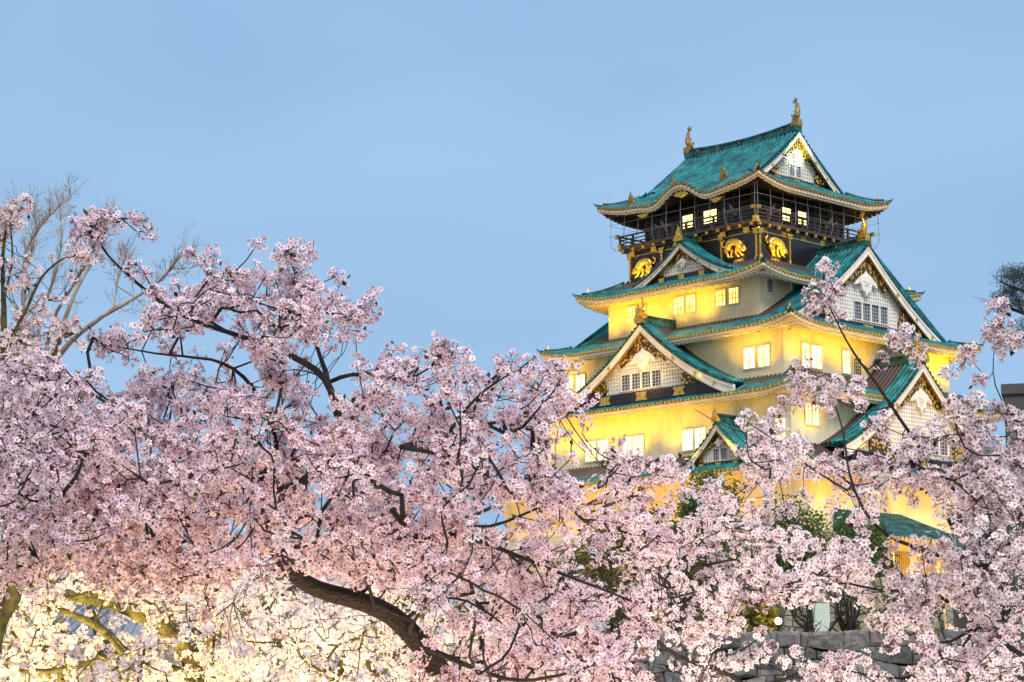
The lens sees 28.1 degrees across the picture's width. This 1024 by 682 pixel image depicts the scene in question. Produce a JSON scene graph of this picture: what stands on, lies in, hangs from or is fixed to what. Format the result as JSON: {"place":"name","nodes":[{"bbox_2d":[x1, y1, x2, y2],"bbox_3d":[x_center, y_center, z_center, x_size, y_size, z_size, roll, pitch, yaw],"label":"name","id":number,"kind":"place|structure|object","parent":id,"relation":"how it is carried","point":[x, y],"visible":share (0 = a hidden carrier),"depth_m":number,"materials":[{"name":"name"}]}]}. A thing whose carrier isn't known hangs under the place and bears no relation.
{"place":"outdoors","nodes":[
{"label":"outdoors","id":0,"kind":"place"},
{"bbox_2d":[0,0,1023,681],"label":"sky","id":1,"kind":"structure","parent":0,"point":[453,158],"materials":[{"name":"blue"}]},
{"bbox_2d":[449,644,1023,681],"bbox_3d":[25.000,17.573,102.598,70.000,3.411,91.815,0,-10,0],"label":"terrace","id":2,"kind":"structure","parent":0,"point":[1014,657],"depth_m":62.23,"materials":[{"name":"grey stone"}]},
{"bbox_2d":[573,577,611,632],"bbox_3d":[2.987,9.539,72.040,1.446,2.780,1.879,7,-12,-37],"label":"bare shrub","id":3,"kind":"object","parent":2,"relation":"on","point":[595,598],"visible":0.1,"depth_m":71.97,"materials":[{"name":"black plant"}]},
{"bbox_2d":[658,571,694,631],"bbox_3d":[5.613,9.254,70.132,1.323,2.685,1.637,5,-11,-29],"label":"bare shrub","id":4,"kind":"object","parent":2,"relation":"on","point":[682,606],"visible":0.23,"depth_m":69.95,"materials":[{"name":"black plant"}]},
{"bbox_2d":[731,592,777,626],"bbox_3d":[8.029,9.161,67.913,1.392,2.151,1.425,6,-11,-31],"label":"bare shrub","id":5,"kind":"object","parent":2,"relation":"on","point":[754,612],"visible":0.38,"depth_m":67.83,"materials":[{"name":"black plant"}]},
{"bbox_2d":[775,617,781,630],"bbox_3d":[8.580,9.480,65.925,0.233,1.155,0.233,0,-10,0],"label":"garden lamp","id":6,"kind":"object","parent":2,"relation":"on","point":[778,622],"visible":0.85,"depth_m":65.92,"materials":[{"name":"black paint"}]},
{"bbox_2d":[784,586,851,631],"bbox_3d":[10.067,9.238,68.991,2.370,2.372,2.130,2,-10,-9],"label":"bare shrub","id":7,"kind":"object","parent":2,"relation":"on","point":[808,626],"visible":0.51,"depth_m":68.68,"materials":[{"name":"black plant"}]},
{"bbox_2d":[812,603,829,630],"bbox_3d":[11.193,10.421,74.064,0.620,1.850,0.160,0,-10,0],"label":"signboard","id":8,"kind":"object","parent":2,"relation":"on","point":[822,610],"visible":0.43,"depth_m":74.07,"materials":[{"name":"grey concrete"}]},
{"bbox_2d":[828,586,867,631],"bbox_3d":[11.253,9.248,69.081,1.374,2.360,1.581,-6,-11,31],"label":"bare shrub","id":9,"kind":"object","parent":2,"relation":"on","point":[852,618],"visible":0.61,"depth_m":68.84,"materials":[{"name":"black plant"}]},
{"bbox_2d":[776,574,944,631],"bbox_3d":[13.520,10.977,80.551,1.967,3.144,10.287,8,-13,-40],"label":"retaining wall","id":10,"kind":"structure","parent":2,"relation":"on","point":[787,624],"depth_m":79.34,"materials":[{"name":"grey stone"}]},
{"label":"ground","id":11,"kind":"structure","parent":0,"visible":0},
{"bbox_2d":[0,191,103,651],"bbox_3d":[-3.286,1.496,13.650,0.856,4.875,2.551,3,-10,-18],"label":"cherry tree","id":12,"kind":"object","parent":11,"relation":"on","point":[21,335],"visible":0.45,"depth_m":13.66,"materials":[{"name":"pink plant"}]},
{"bbox_2d":[0,173,228,543],"bbox_3d":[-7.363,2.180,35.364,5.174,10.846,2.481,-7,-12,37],"label":"bare tree","id":13,"kind":"object","parent":11,"relation":"on","point":[76,336],"visible":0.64,"depth_m":35.83,"materials":[{"name":"brown plant"}]},
{"bbox_2d":[0,596,239,681],"bbox_3d":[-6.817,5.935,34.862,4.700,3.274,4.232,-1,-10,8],"label":"tiled house","id":14,"kind":"structure","parent":11,"relation":"on","point":[130,627],"depth_m":33.43,"materials":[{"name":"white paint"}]},
{"bbox_2d":[0,547,286,681],"bbox_3d":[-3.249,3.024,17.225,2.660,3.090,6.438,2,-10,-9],"label":"cherry tree","id":15,"kind":"object","parent":11,"relation":"on","point":[189,655],"visible":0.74,"depth_m":16.68,"materials":[{"name":"white plant"}]},
{"bbox_2d":[0,512,443,681],"bbox_3d":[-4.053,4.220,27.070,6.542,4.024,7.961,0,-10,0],"label":"cherry tree","id":16,"kind":"object","parent":11,"relation":"on","point":[79,654],"visible":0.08,"depth_m":26.42,"materials":[{"name":"pink plant"}]},
{"bbox_2d":[0,204,694,681],"bbox_3d":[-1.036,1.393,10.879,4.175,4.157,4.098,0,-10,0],"label":"cherry tree","id":17,"kind":"object","parent":11,"relation":"on","point":[60,504],"visible":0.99,"depth_m":10.47,"materials":[{"name":"pink plant"}]},
{"bbox_2d":[176,536,559,681],"bbox_3d":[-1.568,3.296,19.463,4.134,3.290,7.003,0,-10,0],"label":"cherry tree","id":18,"kind":"object","parent":11,"relation":"on","point":[354,642],"visible":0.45,"depth_m":18.60,"materials":[{"name":"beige plant"}]},
{"bbox_2d":[185,539,625,681],"bbox_3d":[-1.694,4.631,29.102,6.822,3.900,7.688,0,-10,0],"label":"cherry tree","id":19,"kind":"object","parent":11,"relation":"on","point":[599,624],"visible":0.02,"depth_m":28.02,"materials":[{"name":"pink plant"}]},
{"bbox_2d":[535,547,628,637],"bbox_3d":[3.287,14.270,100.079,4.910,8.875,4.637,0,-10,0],"label":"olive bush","id":20,"kind":"object","parent":11,"relation":"on","point":[578,560],"visible":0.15,"depth_m":100.12,"materials":[{"name":"green plant"}]},
{"bbox_2d":[564,504,652,633],"bbox_3d":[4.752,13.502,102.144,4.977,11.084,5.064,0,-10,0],"label":"evergreen tree","id":21,"kind":"object","parent":11,"relation":"on","point":[613,626],"visible":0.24,"depth_m":101.91,"materials":[{"name":"green plant"}]},
{"bbox_2d":[606,482,677,624],"bbox_3d":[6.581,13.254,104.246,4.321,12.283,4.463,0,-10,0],"label":"evergreen tree","id":22,"kind":"object","parent":11,"relation":"on","point":[656,522],"visible":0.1,"depth_m":104.32,"materials":[{"name":"green plant"}]},
{"bbox_2d":[657,515,724,631],"bbox_3d":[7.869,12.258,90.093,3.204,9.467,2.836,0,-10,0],"label":"evergreen tree","id":23,"kind":"object","parent":11,"relation":"on","point":[692,573],"visible":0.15,"depth_m":90.19,"materials":[{"name":"green plant"}]},
{"bbox_2d":[665,464,753,631],"bbox_3d":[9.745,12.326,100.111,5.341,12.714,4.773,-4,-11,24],"label":"evergreen tree","id":24,"kind":"object","parent":11,"relation":"on","point":[684,510],"visible":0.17,"depth_m":100.43,"materials":[{"name":"green plant"}]},
{"bbox_2d":[468,530,953,641],"bbox_3d":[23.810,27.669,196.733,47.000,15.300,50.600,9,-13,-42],"label":"stone rampart","id":25,"kind":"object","parent":11,"relation":"on","point":[949,614],"visible":0.04,"depth_m":183.70,"materials":[{"name":"beige stone"}]},
{"bbox_2d":[490,98,1006,549],"bbox_3d":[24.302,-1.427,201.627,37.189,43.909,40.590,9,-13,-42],"label":"castle keep","id":26,"kind":"structure","parent":25,"relation":"on","point":[702,308],"depth_m":191.85,"materials":[{"name":"paint"}]},
{"bbox_2d":[564,375,574,393],"bbox_3d":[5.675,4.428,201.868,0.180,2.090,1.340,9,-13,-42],"label":"window","id":27,"kind":"structure","parent":26,"relation":"in","point":[572,377],"depth_m":201.66,"materials":[{"name":"yellow"}]},
{"bbox_2d":[575,373,585,391],"bbox_3d":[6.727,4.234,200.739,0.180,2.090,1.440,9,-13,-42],"label":"window","id":28,"kind":"structure","parent":26,"relation":"in","point":[581,381],"depth_m":200.78,"materials":[{"name":"yellow"}]},
{"bbox_2d":[584,440,596,462],"bbox_3d":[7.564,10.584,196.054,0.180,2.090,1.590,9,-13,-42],"label":"window","id":29,"kind":"structure","parent":26,"relation":"in","point":[590,457],"depth_m":196.08,"materials":[{"name":"yellow"}]},
{"bbox_2d":[597,438,609,461],"bbox_3d":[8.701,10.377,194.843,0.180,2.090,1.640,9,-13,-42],"label":"window","id":30,"kind":"structure","parent":26,"relation":"in","point":[607,440],"depth_m":194.93,"materials":[{"name":"yellow"}]},
{"bbox_2d":[622,435,632,451],"bbox_3d":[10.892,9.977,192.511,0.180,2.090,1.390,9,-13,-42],"label":"window","id":31,"kind":"structure","parent":26,"relation":"in","point":[627,445],"depth_m":192.52,"materials":[{"name":"yellow"}]},
{"bbox_2d":[626,305,635,323],"bbox_3d":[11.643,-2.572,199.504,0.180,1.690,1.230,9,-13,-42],"label":"window","id":32,"kind":"structure","parent":26,"relation":"in","point":[630,310],"depth_m":199.61,"materials":[{"name":"yellow glass"}]},
{"bbox_2d":[631,434,644,456],"bbox_3d":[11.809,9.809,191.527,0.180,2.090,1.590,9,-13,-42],"label":"window","id":33,"kind":"structure","parent":26,"relation":"in","point":[638,440],"depth_m":191.49,"materials":[{"name":"yellow"}]},
{"bbox_2d":[673,295,684,315],"bbox_3d":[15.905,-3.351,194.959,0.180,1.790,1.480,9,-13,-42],"label":"window","id":34,"kind":"structure","parent":26,"relation":"in","point":[678,302],"depth_m":194.93,"materials":[{"name":"yellow"}]},
{"bbox_2d":[681,428,693,451],"bbox_3d":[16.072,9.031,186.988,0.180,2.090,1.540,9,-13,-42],"label":"window","id":35,"kind":"structure","parent":26,"relation":"in","point":[687,435],"depth_m":187.01,"materials":[{"name":"yellow"}]},
{"bbox_2d":[685,293,696,313],"bbox_3d":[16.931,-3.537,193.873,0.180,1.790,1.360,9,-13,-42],"label":"window","id":36,"kind":"structure","parent":26,"relation":"in","point":[690,300],"depth_m":193.84,"materials":[{"name":"yellow glass"}]},
{"bbox_2d":[694,426,706,450],"bbox_3d":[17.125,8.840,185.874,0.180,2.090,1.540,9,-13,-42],"label":"window","id":37,"kind":"structure","parent":26,"relation":"in","point":[699,432],"depth_m":186.05,"materials":[{"name":"yellow"}]},
{"bbox_2d":[714,288,726,307],"bbox_3d":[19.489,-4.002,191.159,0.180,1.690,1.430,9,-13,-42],"label":"window","id":38,"kind":"structure","parent":26,"relation":"in","point":[720,295],"depth_m":191.16,"materials":[{"name":"yellow"}]},
{"bbox_2d":[728,286,739,305],"bbox_3d":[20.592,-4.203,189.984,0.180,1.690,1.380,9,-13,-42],"label":"window","id":39,"kind":"structure","parent":26,"relation":"in","point":[733,292],"depth_m":189.95,"materials":[{"name":"yellow glass"}]},
{"bbox_2d":[742,346,756,370],"bbox_3d":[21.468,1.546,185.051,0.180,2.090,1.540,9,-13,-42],"label":"window","id":40,"kind":"structure","parent":26,"relation":"in","point":[748,353],"depth_m":185.06,"materials":[{"name":"yellow"}]},
{"bbox_2d":[757,343,770,367],"bbox_3d":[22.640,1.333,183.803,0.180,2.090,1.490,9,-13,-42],"label":"window","id":41,"kind":"structure","parent":26,"relation":"in","point":[764,350],"depth_m":183.80,"materials":[{"name":"yellow glass"}]},
{"bbox_2d":[765,277,773,293],"bbox_3d":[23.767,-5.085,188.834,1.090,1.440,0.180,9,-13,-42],"label":"window","id":42,"kind":"structure","parent":26,"relation":"in","point":[769,282],"depth_m":188.80,"materials":[{"name":"grey glass"}]},
{"bbox_2d":[773,417,786,440],"bbox_3d":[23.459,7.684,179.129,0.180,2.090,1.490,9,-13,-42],"label":"window","id":43,"kind":"structure","parent":26,"relation":"in","point":[784,419],"depth_m":178.84,"materials":[{"name":"yellow"}]},
{"bbox_2d":[791,283,798,290],"bbox_3d":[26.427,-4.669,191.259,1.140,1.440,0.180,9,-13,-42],"label":"window","id":44,"kind":"structure","parent":26,"relation":"in","point":[793,285],"depth_m":191.14,"materials":[{"name":"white paint"}]},
{"bbox_2d":[800,342,810,367],"bbox_3d":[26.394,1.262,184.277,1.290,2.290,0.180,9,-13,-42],"label":"window","id":45,"kind":"structure","parent":26,"relation":"in","point":[805,348],"depth_m":184.29,"materials":[{"name":"yellow glass"}]},
{"bbox_2d":[804,402,812,425],"bbox_3d":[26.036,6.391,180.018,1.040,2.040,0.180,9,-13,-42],"label":"window","id":46,"kind":"structure","parent":26,"relation":"in","point":[808,419],"depth_m":180.02,"materials":[{"name":"yellow"}]},
{"bbox_2d":[812,404,819,426],"bbox_3d":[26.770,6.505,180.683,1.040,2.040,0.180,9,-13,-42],"label":"window","id":47,"kind":"structure","parent":26,"relation":"in","point":[816,414],"depth_m":180.73,"materials":[{"name":"yellow"}]},
{"bbox_2d":[810,343,822,369],"bbox_3d":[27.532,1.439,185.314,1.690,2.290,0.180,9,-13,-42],"label":"window","id":48,"kind":"structure","parent":26,"relation":"in","point":[816,350],"depth_m":185.37,"materials":[{"name":"yellow"}]},
{"bbox_2d":[841,349,850,374],"bbox_3d":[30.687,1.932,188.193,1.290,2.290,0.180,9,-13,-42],"label":"window","id":49,"kind":"structure","parent":26,"relation":"in","point":[845,354],"depth_m":188.15,"materials":[{"name":"yellow"}]},
{"bbox_2d":[852,356,862,376],"bbox_3d":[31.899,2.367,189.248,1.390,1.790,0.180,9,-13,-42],"label":"window","id":50,"kind":"structure","parent":26,"relation":"in","point":[857,369],"depth_m":189.17,"materials":[{"name":"white paint"}]},
{"bbox_2d":[614,474,895,681],"bbox_3d":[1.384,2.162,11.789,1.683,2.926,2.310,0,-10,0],"label":"cherry tree","id":51,"kind":"object","parent":11,"relation":"on","point":[716,499],"visible":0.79,"depth_m":11.82,"materials":[{"name":"pink plant"}]},
{"bbox_2d":[728,600,784,634],"bbox_3d":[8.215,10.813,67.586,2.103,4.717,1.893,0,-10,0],"label":"olive bush","id":52,"kind":"object","parent":11,"relation":"on","point":[761,618],"visible":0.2,"depth_m":67.59,"materials":[{"name":"green plant"}]},
{"bbox_2d":[724,491,841,622],"bbox_3d":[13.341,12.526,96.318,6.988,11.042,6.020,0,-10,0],"label":"evergreen tree","id":53,"kind":"object","parent":11,"relation":"on","point":[815,522],"visible":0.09,"depth_m":96.04,"materials":[{"name":"green plant"}]},
{"bbox_2d":[584,627,983,681],"bbox_3d":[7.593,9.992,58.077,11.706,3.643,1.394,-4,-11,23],"label":"stone wall","id":54,"kind":"structure","parent":11,"relation":"on","point":[814,645],"depth_m":57.46,"materials":[{"name":"grey stone"}]},
{"bbox_2d":[694,256,1023,681],"bbox_3d":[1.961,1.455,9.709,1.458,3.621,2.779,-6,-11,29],"label":"cherry tree","id":55,"kind":"object","parent":11,"relation":"on","point":[983,482],"visible":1,"depth_m":9.55,"materials":[{"name":"pink plant"}]},
{"bbox_2d":[820,513,901,579],"bbox_3d":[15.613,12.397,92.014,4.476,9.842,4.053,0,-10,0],"label":"evergreen tree","id":56,"kind":"object","parent":11,"relation":"on","point":[879,538],"visible":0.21,"depth_m":92.10,"materials":[{"name":"green plant"}]},
{"bbox_2d":[946,513,1013,642],"bbox_3d":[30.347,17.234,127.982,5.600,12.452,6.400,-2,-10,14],"label":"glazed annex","id":57,"kind":"object","parent":11,"relation":"on","point":[956,616],"visible":0.1,"depth_m":125.72,"materials":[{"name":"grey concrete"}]},
{"bbox_2d":[954,523,978,552],"bbox_3d":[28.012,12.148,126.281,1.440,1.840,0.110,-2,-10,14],"label":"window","id":58,"kind":"structure","parent":57,"relation":"in","point":[958,544],"depth_m":126.29,"materials":[{"name":"grey"}]},
{"bbox_2d":[981,523,1004,552],"bbox_3d":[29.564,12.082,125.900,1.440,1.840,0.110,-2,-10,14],"label":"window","id":59,"kind":"structure","parent":57,"relation":"in","point":[991,523],"depth_m":125.95,"materials":[{"name":"grey"}]},
{"bbox_2d":[983,572,1007,601],"bbox_3d":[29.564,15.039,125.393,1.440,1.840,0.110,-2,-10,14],"label":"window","id":60,"kind":"structure","parent":57,"relation":"in","point":[999,587],"depth_m":125.31,"materials":[{"name":"grey"}]},
{"bbox_2d":[980,262,1023,347],"bbox_3d":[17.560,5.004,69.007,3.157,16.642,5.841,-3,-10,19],"label":"pine tree","id":61,"kind":"object","parent":11,"relation":"on","point":[1014,276],"visible":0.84,"depth_m":69.53,"materials":[{"name":"green plant"}]},
{"bbox_2d":[1001,383,1023,644],"bbox_3d":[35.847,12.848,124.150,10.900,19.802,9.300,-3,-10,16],"label":"service tower","id":62,"kind":"structure","parent":11,"relation":"on","point":[1012,394],"depth_m":122.52,"materials":[{"name":"grey concrete"}]},
{"bbox_3d":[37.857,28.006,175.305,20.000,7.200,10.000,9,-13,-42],"label":"gate rampart","id":63,"kind":"object","parent":11,"relation":"on","visible":0},
{"bbox_2d":[833,509,950,624],"bbox_3d":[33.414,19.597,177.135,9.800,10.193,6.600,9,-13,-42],"label":"gate house","id":64,"kind":"structure","parent":63,"relation":"on","point":[903,528],"depth_m":176.23,"materials":[{"name":"teal tile"}]},
{"bbox_2d":[893,551,910,574],"bbox_3d":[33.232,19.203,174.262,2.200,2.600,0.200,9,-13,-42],"label":"window","id":65,"kind":"structure","parent":64,"relation":"in","point":[904,562],"depth_m":174.31,"materials":[{"name":"brown"}]},
{"bbox_2d":[919,553,935,574],"bbox_3d":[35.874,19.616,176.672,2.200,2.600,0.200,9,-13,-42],"label":"window","id":66,"kind":"structure","parent":64,"relation":"in","point":[921,563],"depth_m":176.50,"materials":[{"name":"brown"}]}
]}

